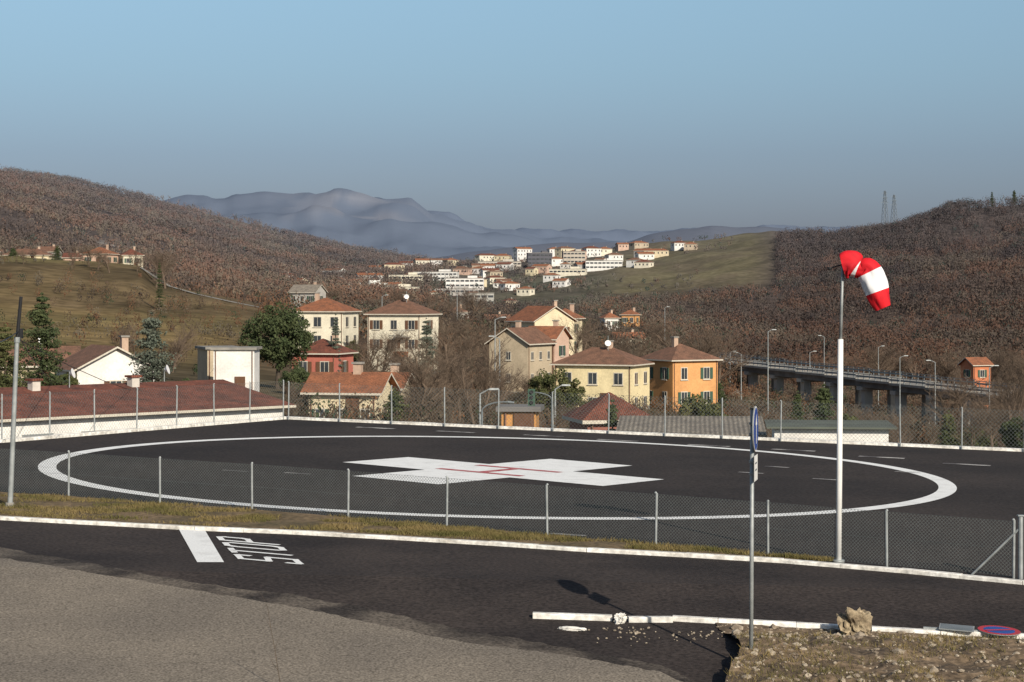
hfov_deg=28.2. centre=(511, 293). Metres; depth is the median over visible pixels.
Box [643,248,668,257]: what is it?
village house
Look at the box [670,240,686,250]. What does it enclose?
village house
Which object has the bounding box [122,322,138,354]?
bare tree
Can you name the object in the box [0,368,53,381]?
walls
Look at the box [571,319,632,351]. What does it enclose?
bare tree
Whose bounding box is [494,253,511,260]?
village house
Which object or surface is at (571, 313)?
roof
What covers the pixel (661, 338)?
bare tree
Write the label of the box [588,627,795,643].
kerb rubble
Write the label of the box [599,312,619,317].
roof
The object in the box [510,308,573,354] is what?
walls
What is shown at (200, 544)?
stop line marking
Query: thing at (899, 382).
street lamp
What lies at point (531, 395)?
traffic light
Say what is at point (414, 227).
terrain
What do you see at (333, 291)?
bare tree
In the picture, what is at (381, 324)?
shutters
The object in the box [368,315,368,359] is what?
downpipes
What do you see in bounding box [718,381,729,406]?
fir tree
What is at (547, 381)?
evergreen tree
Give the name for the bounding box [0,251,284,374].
hedgerow shrubs
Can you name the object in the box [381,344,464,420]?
bare tree
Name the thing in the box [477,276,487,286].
village house
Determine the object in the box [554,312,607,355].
bare tree
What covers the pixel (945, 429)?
fir tree
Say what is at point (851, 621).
concrete rubble block
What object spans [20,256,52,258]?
walls
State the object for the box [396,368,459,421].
bare tree
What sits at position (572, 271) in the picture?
village block
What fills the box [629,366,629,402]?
downpipes
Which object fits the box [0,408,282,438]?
walls
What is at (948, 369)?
bare tree
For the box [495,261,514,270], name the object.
village house
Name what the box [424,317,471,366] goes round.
bare tree
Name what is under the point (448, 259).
village house
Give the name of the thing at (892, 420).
bare tree
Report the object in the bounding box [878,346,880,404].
street lamp
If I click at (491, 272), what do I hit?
village house
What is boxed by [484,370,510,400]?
bare tree
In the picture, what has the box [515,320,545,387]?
chimney and door
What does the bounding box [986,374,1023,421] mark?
bare tree
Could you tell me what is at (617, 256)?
village house
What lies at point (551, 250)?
village house
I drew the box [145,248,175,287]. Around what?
bare tree
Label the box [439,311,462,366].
bare tree
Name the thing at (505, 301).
village house
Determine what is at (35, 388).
roof
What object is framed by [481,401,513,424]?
street lamp
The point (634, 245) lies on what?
village house
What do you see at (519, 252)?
village house
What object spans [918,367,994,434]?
bare tree
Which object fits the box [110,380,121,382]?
windows
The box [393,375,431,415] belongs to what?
bare tree
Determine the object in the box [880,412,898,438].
bare tree
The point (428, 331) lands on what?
spruce tree
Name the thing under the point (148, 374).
spruce tree
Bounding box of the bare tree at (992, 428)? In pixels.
[964,393,1022,447]
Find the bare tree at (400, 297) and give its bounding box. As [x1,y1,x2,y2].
[386,287,420,302]
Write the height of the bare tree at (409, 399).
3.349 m
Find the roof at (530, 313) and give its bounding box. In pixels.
[506,306,577,321]
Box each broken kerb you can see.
[533,612,611,620]
[628,616,672,622]
[672,615,839,629]
[872,626,1023,638]
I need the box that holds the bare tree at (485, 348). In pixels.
[478,330,493,366]
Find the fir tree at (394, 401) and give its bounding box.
[379,387,412,421]
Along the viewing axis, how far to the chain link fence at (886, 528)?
42.65 m
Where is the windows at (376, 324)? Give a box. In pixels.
[373,320,431,349]
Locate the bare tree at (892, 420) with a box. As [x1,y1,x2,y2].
[872,409,907,430]
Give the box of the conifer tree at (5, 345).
[0,323,34,387]
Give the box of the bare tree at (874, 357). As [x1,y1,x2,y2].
[856,339,896,390]
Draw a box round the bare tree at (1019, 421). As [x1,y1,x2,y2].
[1009,408,1023,441]
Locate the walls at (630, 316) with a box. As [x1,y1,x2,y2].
[621,315,639,326]
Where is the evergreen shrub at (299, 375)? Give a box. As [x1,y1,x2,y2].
[278,364,309,393]
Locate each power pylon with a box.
[881,191,888,232]
[890,196,897,222]
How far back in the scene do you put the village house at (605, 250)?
1643.45 m
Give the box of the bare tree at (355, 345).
[341,335,379,369]
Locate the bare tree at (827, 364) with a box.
[815,351,849,384]
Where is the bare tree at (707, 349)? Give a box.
[668,315,742,367]
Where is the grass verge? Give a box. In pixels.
[0,492,803,559]
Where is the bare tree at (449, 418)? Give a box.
[442,400,456,423]
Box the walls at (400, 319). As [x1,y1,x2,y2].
[369,315,438,373]
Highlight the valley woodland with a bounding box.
[245,285,738,383]
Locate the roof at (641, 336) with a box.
[610,332,645,338]
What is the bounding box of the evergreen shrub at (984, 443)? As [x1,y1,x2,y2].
[952,426,996,446]
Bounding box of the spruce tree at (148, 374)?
[122,312,181,382]
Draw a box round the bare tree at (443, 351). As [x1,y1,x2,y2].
[434,332,463,365]
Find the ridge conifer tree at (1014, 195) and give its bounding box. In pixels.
[1010,190,1016,204]
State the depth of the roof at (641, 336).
521.18 m
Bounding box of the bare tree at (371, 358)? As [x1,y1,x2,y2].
[363,329,385,371]
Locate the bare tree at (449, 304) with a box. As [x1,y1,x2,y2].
[439,299,457,311]
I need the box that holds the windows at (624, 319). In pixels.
[623,317,637,322]
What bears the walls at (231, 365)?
on the terrain at (414, 227)
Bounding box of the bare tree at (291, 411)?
[274,391,298,415]
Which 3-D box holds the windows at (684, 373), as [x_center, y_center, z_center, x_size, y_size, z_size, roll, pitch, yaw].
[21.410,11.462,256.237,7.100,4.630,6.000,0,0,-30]
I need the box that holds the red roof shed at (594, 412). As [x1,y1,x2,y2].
[562,392,650,429]
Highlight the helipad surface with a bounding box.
[0,419,1023,579]
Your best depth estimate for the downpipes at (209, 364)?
204.03 m
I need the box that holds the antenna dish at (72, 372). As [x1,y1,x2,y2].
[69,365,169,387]
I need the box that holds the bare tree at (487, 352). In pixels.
[478,331,489,374]
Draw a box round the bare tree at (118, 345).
[111,330,133,351]
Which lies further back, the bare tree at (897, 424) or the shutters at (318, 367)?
the shutters at (318, 367)
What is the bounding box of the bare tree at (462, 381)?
[446,346,482,424]
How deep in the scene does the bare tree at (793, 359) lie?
534.44 m
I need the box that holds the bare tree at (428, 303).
[424,291,432,309]
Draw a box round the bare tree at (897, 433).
[889,412,913,443]
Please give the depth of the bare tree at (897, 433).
102.59 m
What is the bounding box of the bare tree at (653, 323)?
[635,317,680,351]
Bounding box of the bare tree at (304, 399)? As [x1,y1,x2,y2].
[294,391,308,408]
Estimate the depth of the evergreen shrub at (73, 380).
159.46 m
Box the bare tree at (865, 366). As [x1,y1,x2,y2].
[852,351,888,396]
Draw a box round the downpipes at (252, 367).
[215,351,252,387]
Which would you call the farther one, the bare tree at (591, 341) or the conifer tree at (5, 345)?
the bare tree at (591, 341)
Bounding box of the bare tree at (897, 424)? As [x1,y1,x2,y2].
[871,411,913,442]
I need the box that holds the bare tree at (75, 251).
[68,244,80,260]
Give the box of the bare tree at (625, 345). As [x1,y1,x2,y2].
[611,333,640,353]
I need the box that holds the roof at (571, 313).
[562,308,585,318]
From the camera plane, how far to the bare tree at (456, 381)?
177.41 m
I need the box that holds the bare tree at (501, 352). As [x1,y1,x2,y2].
[476,332,511,396]
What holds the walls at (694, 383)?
on the terrain at (414, 227)
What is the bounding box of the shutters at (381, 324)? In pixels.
[370,320,432,348]
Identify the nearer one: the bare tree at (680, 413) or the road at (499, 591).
the road at (499, 591)
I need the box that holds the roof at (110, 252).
[83,247,119,254]
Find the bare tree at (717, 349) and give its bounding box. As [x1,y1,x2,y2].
[694,341,725,357]
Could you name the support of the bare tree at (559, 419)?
on the terrain at (414, 227)
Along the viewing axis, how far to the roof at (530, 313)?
346.48 m
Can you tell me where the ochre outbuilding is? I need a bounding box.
[496,404,543,426]
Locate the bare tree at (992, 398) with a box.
[965,377,1023,416]
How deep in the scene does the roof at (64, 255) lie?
620.42 m
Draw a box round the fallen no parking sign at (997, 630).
[978,625,1020,635]
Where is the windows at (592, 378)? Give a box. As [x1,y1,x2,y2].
[564,371,647,408]
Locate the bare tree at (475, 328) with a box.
[440,309,494,366]
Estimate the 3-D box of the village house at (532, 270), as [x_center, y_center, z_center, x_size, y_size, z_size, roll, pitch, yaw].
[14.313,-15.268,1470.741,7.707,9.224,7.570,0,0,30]
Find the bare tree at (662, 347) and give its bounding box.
[648,339,688,349]
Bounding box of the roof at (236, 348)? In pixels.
[210,346,261,349]
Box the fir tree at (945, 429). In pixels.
[933,410,960,445]
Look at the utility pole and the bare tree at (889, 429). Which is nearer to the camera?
the utility pole
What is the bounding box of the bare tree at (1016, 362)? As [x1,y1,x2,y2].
[1009,353,1023,384]
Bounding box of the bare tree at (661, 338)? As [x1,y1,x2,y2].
[641,312,692,352]
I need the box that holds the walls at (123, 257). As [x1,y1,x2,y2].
[119,256,142,266]
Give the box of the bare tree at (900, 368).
[883,355,910,376]
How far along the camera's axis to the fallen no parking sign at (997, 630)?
32.65 m
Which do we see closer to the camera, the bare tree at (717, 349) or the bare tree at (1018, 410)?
the bare tree at (1018, 410)
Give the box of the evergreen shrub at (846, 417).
[833,413,858,419]
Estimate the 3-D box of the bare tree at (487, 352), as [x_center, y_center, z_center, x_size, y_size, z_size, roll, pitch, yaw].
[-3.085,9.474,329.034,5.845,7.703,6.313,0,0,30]
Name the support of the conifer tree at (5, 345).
on the terrain at (414, 227)
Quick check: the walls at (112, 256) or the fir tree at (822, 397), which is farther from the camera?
the walls at (112, 256)
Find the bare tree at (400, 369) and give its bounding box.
[378,330,424,371]
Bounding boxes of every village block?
[360,280,386,285]
[389,272,423,281]
[392,284,418,290]
[418,269,458,279]
[425,286,478,295]
[446,276,483,289]
[468,293,493,302]
[478,259,521,268]
[526,251,551,266]
[549,267,586,276]
[561,249,585,264]
[585,258,622,271]
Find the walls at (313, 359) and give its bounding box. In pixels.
[292,354,352,371]
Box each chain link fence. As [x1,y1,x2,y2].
[0,380,283,438]
[0,449,1015,578]
[288,381,1019,448]
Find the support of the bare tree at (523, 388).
on the terrain at (414, 227)
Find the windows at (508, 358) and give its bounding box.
[505,351,550,382]
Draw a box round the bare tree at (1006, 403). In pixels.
[985,382,1023,446]
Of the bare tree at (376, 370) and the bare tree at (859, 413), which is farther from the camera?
the bare tree at (376, 370)
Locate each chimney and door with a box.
[66,335,129,373]
[235,377,244,386]
[331,332,338,343]
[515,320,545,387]
[551,300,557,305]
[569,303,574,311]
[600,340,613,395]
[670,336,705,401]
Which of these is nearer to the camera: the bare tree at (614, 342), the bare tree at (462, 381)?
the bare tree at (462, 381)
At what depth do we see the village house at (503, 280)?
1411.45 m
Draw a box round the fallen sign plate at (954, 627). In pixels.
[923,623,980,631]
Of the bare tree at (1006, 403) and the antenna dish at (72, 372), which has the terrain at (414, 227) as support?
the bare tree at (1006, 403)
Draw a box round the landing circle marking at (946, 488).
[38,436,956,519]
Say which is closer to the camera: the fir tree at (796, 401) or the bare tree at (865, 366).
the fir tree at (796, 401)
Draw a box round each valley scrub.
[284,345,719,428]
[718,355,1021,446]
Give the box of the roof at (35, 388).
[0,375,295,421]
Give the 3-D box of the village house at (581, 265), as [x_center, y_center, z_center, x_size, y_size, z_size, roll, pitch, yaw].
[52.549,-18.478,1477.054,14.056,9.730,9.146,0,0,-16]
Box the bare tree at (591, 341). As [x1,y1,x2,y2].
[582,317,603,348]
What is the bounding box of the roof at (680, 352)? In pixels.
[640,343,722,361]
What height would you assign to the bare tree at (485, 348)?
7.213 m
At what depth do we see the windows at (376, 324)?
319.43 m
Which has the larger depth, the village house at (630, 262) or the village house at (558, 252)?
the village house at (558, 252)
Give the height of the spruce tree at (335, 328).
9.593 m
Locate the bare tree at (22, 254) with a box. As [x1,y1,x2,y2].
[16,250,30,263]
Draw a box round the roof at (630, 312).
[620,310,641,314]
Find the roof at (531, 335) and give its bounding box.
[484,327,556,344]
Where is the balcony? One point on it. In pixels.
(400, 337)
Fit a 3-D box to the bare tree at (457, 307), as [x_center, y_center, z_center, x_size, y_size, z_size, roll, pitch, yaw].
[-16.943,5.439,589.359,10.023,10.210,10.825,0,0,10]
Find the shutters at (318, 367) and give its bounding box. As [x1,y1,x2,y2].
[294,361,347,373]
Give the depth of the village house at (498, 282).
1387.70 m
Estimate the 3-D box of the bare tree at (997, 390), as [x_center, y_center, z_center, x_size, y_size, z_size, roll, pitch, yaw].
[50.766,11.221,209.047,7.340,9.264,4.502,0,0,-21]
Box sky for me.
[0,0,1023,230]
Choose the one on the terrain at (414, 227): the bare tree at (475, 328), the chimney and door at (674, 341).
the bare tree at (475, 328)
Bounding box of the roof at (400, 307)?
[363,300,442,314]
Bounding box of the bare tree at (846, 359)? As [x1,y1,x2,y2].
[826,353,858,370]
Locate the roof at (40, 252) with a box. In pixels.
[2,249,53,255]
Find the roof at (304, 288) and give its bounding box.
[287,284,327,292]
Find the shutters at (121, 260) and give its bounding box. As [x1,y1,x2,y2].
[119,258,140,262]
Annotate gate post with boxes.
[970,515,1023,578]
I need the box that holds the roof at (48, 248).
[37,246,63,252]
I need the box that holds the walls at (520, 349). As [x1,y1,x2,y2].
[489,330,551,392]
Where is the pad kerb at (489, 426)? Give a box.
[0,416,1023,451]
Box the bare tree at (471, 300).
[453,283,491,316]
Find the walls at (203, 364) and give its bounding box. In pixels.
[198,349,212,379]
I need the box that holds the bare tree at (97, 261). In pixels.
[91,250,108,269]
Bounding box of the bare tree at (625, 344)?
[616,331,632,352]
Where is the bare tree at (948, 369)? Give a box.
[934,357,959,382]
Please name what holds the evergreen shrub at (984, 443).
on the terrain at (414, 227)
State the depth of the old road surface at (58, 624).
30.99 m
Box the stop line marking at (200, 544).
[179,529,223,561]
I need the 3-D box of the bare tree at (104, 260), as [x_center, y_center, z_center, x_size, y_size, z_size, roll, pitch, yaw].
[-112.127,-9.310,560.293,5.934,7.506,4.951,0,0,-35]
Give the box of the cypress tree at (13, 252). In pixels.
[9,248,18,256]
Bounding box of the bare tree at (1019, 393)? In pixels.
[989,352,1023,419]
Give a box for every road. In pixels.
[0,520,1023,681]
[140,267,261,307]
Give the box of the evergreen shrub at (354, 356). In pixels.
[345,340,360,361]
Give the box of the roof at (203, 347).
[195,345,232,349]
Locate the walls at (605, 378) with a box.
[555,365,649,409]
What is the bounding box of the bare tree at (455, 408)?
[436,363,480,423]
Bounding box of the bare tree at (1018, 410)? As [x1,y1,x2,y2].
[1006,394,1023,429]
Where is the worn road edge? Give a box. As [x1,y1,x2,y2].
[0,547,694,681]
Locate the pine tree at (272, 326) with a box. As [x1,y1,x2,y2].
[237,300,316,389]
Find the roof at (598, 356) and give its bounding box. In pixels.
[549,347,654,365]
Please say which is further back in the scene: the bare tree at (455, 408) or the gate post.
the bare tree at (455, 408)
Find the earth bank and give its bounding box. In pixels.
[716,623,1023,681]
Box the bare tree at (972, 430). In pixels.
[948,404,1002,445]
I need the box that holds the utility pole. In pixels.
[5,296,22,505]
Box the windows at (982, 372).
[965,369,984,377]
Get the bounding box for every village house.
[323,267,344,272]
[355,272,383,277]
[382,262,404,270]
[399,260,412,265]
[413,258,429,264]
[430,258,447,267]
[442,257,457,265]
[453,266,471,274]
[471,263,479,267]
[471,266,485,273]
[474,253,494,260]
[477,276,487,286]
[480,263,495,267]
[480,267,499,277]
[485,275,504,283]
[486,269,502,276]
[492,280,501,287]
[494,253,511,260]
[494,278,511,281]
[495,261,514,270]
[499,280,519,290]
[504,297,516,303]
[513,246,531,260]
[517,285,534,295]
[525,266,537,275]
[531,263,552,273]
[543,272,560,281]
[547,246,555,256]
[551,256,562,266]
[552,277,570,287]
[554,246,575,257]
[560,261,570,268]
[574,262,585,268]
[582,245,601,256]
[601,246,611,255]
[605,252,622,261]
[615,242,628,250]
[626,257,641,266]
[629,240,648,249]
[633,248,650,256]
[634,259,653,267]
[635,251,654,259]
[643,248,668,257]
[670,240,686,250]
[684,241,697,250]
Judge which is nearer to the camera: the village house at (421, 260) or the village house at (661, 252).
the village house at (661, 252)
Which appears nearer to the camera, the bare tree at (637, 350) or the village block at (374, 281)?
the bare tree at (637, 350)
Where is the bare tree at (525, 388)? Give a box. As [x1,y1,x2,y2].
[517,373,543,399]
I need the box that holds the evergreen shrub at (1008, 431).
[998,416,1023,447]
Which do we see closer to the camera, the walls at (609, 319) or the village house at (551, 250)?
the walls at (609, 319)
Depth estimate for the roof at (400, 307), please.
320.61 m
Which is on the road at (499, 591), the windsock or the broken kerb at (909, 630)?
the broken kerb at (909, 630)
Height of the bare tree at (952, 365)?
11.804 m
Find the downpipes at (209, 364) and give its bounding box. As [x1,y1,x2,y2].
[209,350,209,379]
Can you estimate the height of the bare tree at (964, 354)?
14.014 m
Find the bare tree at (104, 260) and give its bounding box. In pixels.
[93,249,109,272]
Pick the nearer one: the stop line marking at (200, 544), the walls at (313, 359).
the stop line marking at (200, 544)
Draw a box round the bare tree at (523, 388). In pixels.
[517,374,535,398]
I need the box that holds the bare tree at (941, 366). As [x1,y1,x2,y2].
[923,343,962,382]
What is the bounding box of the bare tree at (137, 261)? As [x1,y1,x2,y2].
[134,256,144,270]
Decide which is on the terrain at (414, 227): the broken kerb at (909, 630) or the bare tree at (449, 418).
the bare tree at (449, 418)
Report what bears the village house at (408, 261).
on the terrain at (414, 227)
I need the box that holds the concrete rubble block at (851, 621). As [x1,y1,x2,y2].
[836,607,872,635]
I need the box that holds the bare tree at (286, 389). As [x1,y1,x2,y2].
[276,381,304,409]
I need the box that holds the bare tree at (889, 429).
[868,408,906,442]
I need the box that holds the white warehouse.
[764,420,896,441]
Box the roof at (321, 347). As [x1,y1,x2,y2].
[300,339,358,354]
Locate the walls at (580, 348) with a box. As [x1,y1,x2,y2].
[574,319,581,351]
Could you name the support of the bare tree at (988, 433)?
on the terrain at (414, 227)
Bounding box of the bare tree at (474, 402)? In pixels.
[442,370,485,414]
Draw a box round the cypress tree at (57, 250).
[52,245,63,259]
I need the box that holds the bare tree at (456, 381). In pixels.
[430,359,477,422]
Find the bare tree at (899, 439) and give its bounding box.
[889,434,913,442]
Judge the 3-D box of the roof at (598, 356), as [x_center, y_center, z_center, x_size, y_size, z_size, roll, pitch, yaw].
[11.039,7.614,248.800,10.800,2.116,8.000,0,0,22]
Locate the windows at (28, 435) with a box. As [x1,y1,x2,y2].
[22,430,103,436]
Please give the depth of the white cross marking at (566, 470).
57.56 m
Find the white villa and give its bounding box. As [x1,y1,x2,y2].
[296,292,361,347]
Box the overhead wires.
[0,331,213,389]
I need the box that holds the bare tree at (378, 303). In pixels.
[365,295,387,306]
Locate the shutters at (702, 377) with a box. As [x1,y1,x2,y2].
[651,367,712,403]
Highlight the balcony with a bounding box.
[393,330,410,356]
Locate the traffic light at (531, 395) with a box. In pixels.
[528,389,551,427]
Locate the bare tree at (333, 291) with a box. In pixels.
[326,286,344,300]
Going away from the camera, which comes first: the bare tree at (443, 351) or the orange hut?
the bare tree at (443, 351)
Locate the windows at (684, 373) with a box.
[650,366,710,404]
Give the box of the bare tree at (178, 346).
[164,337,194,372]
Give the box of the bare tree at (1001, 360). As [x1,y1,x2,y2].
[988,348,1017,381]
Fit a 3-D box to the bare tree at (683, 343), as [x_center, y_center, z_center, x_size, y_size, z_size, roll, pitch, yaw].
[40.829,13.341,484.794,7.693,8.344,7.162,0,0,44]
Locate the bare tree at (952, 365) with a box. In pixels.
[934,351,960,378]
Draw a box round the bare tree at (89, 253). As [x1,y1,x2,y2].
[75,245,97,266]
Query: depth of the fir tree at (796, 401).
209.76 m
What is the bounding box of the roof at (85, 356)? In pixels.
[55,344,149,371]
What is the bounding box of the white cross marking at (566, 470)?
[346,457,661,485]
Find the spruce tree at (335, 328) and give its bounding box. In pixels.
[328,314,343,371]
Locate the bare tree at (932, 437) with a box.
[921,415,943,444]
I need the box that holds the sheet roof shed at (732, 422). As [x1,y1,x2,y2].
[616,416,766,436]
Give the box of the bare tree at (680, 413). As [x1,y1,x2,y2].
[661,409,695,415]
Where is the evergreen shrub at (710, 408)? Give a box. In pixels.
[676,393,728,415]
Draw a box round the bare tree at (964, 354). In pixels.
[955,343,976,372]
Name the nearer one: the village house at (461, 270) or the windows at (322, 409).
the windows at (322, 409)
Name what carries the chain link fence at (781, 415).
on the helipad surface
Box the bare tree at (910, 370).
[885,344,927,378]
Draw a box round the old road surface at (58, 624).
[0,558,681,681]
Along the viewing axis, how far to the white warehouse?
77.10 m
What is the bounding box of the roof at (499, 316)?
[478,314,510,320]
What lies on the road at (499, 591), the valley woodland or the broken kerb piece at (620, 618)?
the broken kerb piece at (620, 618)
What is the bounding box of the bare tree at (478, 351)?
[454,334,480,364]
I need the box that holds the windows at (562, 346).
[560,345,564,356]
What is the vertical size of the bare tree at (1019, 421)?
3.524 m
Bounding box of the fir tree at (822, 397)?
[813,384,836,419]
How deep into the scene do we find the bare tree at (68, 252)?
583.11 m
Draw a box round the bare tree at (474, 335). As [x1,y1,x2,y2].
[464,318,485,360]
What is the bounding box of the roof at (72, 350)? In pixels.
[0,346,80,367]
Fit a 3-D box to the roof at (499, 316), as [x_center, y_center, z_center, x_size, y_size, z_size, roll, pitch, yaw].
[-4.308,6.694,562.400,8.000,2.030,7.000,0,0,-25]
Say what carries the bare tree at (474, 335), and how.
on the terrain at (414, 227)
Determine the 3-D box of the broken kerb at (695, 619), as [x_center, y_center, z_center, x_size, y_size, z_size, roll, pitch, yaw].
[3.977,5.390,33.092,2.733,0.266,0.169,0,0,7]
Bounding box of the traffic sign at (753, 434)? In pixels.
[749,406,757,648]
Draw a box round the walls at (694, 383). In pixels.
[648,360,717,411]
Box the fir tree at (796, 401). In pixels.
[786,391,805,419]
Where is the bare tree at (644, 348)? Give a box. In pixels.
[629,333,653,356]
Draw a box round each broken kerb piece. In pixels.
[557,626,586,631]
[614,613,626,623]
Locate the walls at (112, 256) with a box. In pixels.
[83,254,117,262]
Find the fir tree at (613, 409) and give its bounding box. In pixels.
[604,399,617,430]
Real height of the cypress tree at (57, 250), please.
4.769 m
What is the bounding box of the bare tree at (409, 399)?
[398,388,422,420]
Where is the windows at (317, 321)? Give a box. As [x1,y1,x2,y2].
[301,316,355,345]
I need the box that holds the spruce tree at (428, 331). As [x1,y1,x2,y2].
[414,318,436,380]
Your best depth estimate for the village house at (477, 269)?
1518.17 m
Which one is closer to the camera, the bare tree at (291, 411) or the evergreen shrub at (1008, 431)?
the evergreen shrub at (1008, 431)
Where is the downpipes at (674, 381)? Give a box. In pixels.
[674,361,716,402]
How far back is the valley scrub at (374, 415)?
139.23 m
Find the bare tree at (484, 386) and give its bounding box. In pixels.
[463,348,514,424]
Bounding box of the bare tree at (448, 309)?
[443,302,455,316]
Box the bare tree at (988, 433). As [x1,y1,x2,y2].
[958,397,1007,443]
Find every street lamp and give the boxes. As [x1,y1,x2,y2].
[479,388,498,424]
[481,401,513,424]
[489,336,499,379]
[494,317,505,394]
[554,384,569,425]
[737,352,741,398]
[767,329,775,410]
[809,351,812,399]
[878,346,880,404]
[899,355,907,403]
[926,360,935,423]
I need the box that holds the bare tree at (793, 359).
[786,352,804,365]
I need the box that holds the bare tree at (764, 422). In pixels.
[742,404,777,437]
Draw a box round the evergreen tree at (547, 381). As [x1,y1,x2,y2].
[526,367,585,418]
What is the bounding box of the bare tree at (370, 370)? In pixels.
[363,361,403,371]
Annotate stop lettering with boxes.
[216,536,302,563]
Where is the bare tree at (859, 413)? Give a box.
[844,404,871,419]
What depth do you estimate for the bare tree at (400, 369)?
263.52 m
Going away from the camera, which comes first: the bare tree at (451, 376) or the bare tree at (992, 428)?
the bare tree at (992, 428)
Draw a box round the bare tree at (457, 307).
[441,297,470,321]
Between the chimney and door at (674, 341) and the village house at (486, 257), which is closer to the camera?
the chimney and door at (674, 341)
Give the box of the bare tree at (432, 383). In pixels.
[421,364,458,420]
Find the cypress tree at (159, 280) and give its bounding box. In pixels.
[153,263,165,309]
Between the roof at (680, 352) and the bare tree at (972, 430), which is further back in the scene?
the roof at (680, 352)
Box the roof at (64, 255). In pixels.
[61,253,81,257]
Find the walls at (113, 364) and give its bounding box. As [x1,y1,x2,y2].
[56,349,153,384]
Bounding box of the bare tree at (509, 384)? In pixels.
[486,356,528,412]
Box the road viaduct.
[718,352,1023,427]
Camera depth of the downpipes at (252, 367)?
194.51 m
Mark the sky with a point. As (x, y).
(589, 115)
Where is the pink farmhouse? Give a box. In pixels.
[529,320,573,372]
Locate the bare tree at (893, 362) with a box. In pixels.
[866,343,906,376]
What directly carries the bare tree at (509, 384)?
on the terrain at (414, 227)
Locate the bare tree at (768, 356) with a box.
[759,352,776,362]
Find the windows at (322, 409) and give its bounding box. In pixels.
[315,408,370,419]
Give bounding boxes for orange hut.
[957,357,993,410]
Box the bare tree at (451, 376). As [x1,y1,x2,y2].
[408,341,485,421]
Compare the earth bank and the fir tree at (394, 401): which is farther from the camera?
the fir tree at (394, 401)
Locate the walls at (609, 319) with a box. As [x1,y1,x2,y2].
[600,318,617,330]
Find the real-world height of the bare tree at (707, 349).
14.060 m
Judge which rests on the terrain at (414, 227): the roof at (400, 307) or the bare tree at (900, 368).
the bare tree at (900, 368)
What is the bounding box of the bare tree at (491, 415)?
[483,407,500,425]
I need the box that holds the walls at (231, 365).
[213,350,258,391]
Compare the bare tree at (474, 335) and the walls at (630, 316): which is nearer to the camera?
the bare tree at (474, 335)
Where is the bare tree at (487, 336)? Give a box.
[469,316,499,349]
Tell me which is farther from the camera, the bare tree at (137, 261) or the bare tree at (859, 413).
the bare tree at (137, 261)
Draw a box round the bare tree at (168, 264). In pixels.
[142,250,183,288]
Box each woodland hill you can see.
[0,164,458,305]
[689,194,1023,383]
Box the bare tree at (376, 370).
[361,343,393,371]
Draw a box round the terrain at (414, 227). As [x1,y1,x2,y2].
[0,177,1023,447]
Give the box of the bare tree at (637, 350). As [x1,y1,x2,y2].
[622,342,643,356]
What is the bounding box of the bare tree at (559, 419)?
[539,399,583,428]
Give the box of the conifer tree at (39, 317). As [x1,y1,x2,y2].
[11,292,79,385]
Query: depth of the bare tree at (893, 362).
525.95 m
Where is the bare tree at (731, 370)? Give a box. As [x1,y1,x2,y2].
[700,323,758,402]
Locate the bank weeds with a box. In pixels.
[725,626,1023,681]
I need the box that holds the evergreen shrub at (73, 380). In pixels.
[51,372,78,385]
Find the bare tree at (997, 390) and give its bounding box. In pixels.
[973,362,1023,429]
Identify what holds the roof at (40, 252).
on the walls at (48, 257)
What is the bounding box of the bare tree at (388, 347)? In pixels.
[369,323,417,371]
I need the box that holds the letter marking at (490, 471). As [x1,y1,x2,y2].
[435,465,557,475]
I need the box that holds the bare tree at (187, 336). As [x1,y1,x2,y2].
[168,315,203,360]
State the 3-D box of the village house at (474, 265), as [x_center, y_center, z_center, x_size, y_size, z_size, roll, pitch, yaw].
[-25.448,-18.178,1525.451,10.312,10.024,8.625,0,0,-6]
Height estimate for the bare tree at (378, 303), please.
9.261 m
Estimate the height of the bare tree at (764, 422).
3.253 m
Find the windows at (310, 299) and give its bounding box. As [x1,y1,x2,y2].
[292,296,321,301]
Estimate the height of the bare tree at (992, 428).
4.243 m
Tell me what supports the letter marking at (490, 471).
on the white cross marking at (566, 470)
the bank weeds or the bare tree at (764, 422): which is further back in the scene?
the bare tree at (764, 422)
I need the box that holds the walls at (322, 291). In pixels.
[290,287,325,309]
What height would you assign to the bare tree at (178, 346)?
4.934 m
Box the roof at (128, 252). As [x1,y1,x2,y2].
[118,249,144,255]
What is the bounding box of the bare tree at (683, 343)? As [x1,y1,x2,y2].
[679,335,696,344]
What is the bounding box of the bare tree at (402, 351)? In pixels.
[384,328,443,388]
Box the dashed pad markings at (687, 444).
[226,427,990,535]
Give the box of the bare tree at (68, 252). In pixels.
[66,250,74,263]
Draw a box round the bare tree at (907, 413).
[899,404,919,429]
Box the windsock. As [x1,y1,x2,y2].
[827,250,890,562]
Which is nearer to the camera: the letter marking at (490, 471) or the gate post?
the gate post
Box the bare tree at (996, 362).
[982,345,1010,383]
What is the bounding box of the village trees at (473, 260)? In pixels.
[261,232,732,302]
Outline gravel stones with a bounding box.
[716,623,1023,681]
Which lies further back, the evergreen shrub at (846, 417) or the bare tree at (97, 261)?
the bare tree at (97, 261)
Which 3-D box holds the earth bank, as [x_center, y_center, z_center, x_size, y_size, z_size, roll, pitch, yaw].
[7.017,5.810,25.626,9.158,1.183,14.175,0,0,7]
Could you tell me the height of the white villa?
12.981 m
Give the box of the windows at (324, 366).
[298,360,346,372]
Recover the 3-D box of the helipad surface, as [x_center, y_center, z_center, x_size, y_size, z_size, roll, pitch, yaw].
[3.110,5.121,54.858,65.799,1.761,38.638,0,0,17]
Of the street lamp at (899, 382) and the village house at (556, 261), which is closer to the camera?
the street lamp at (899, 382)
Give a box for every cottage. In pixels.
[300,362,400,420]
[389,363,415,417]
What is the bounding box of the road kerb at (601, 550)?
[0,516,1023,584]

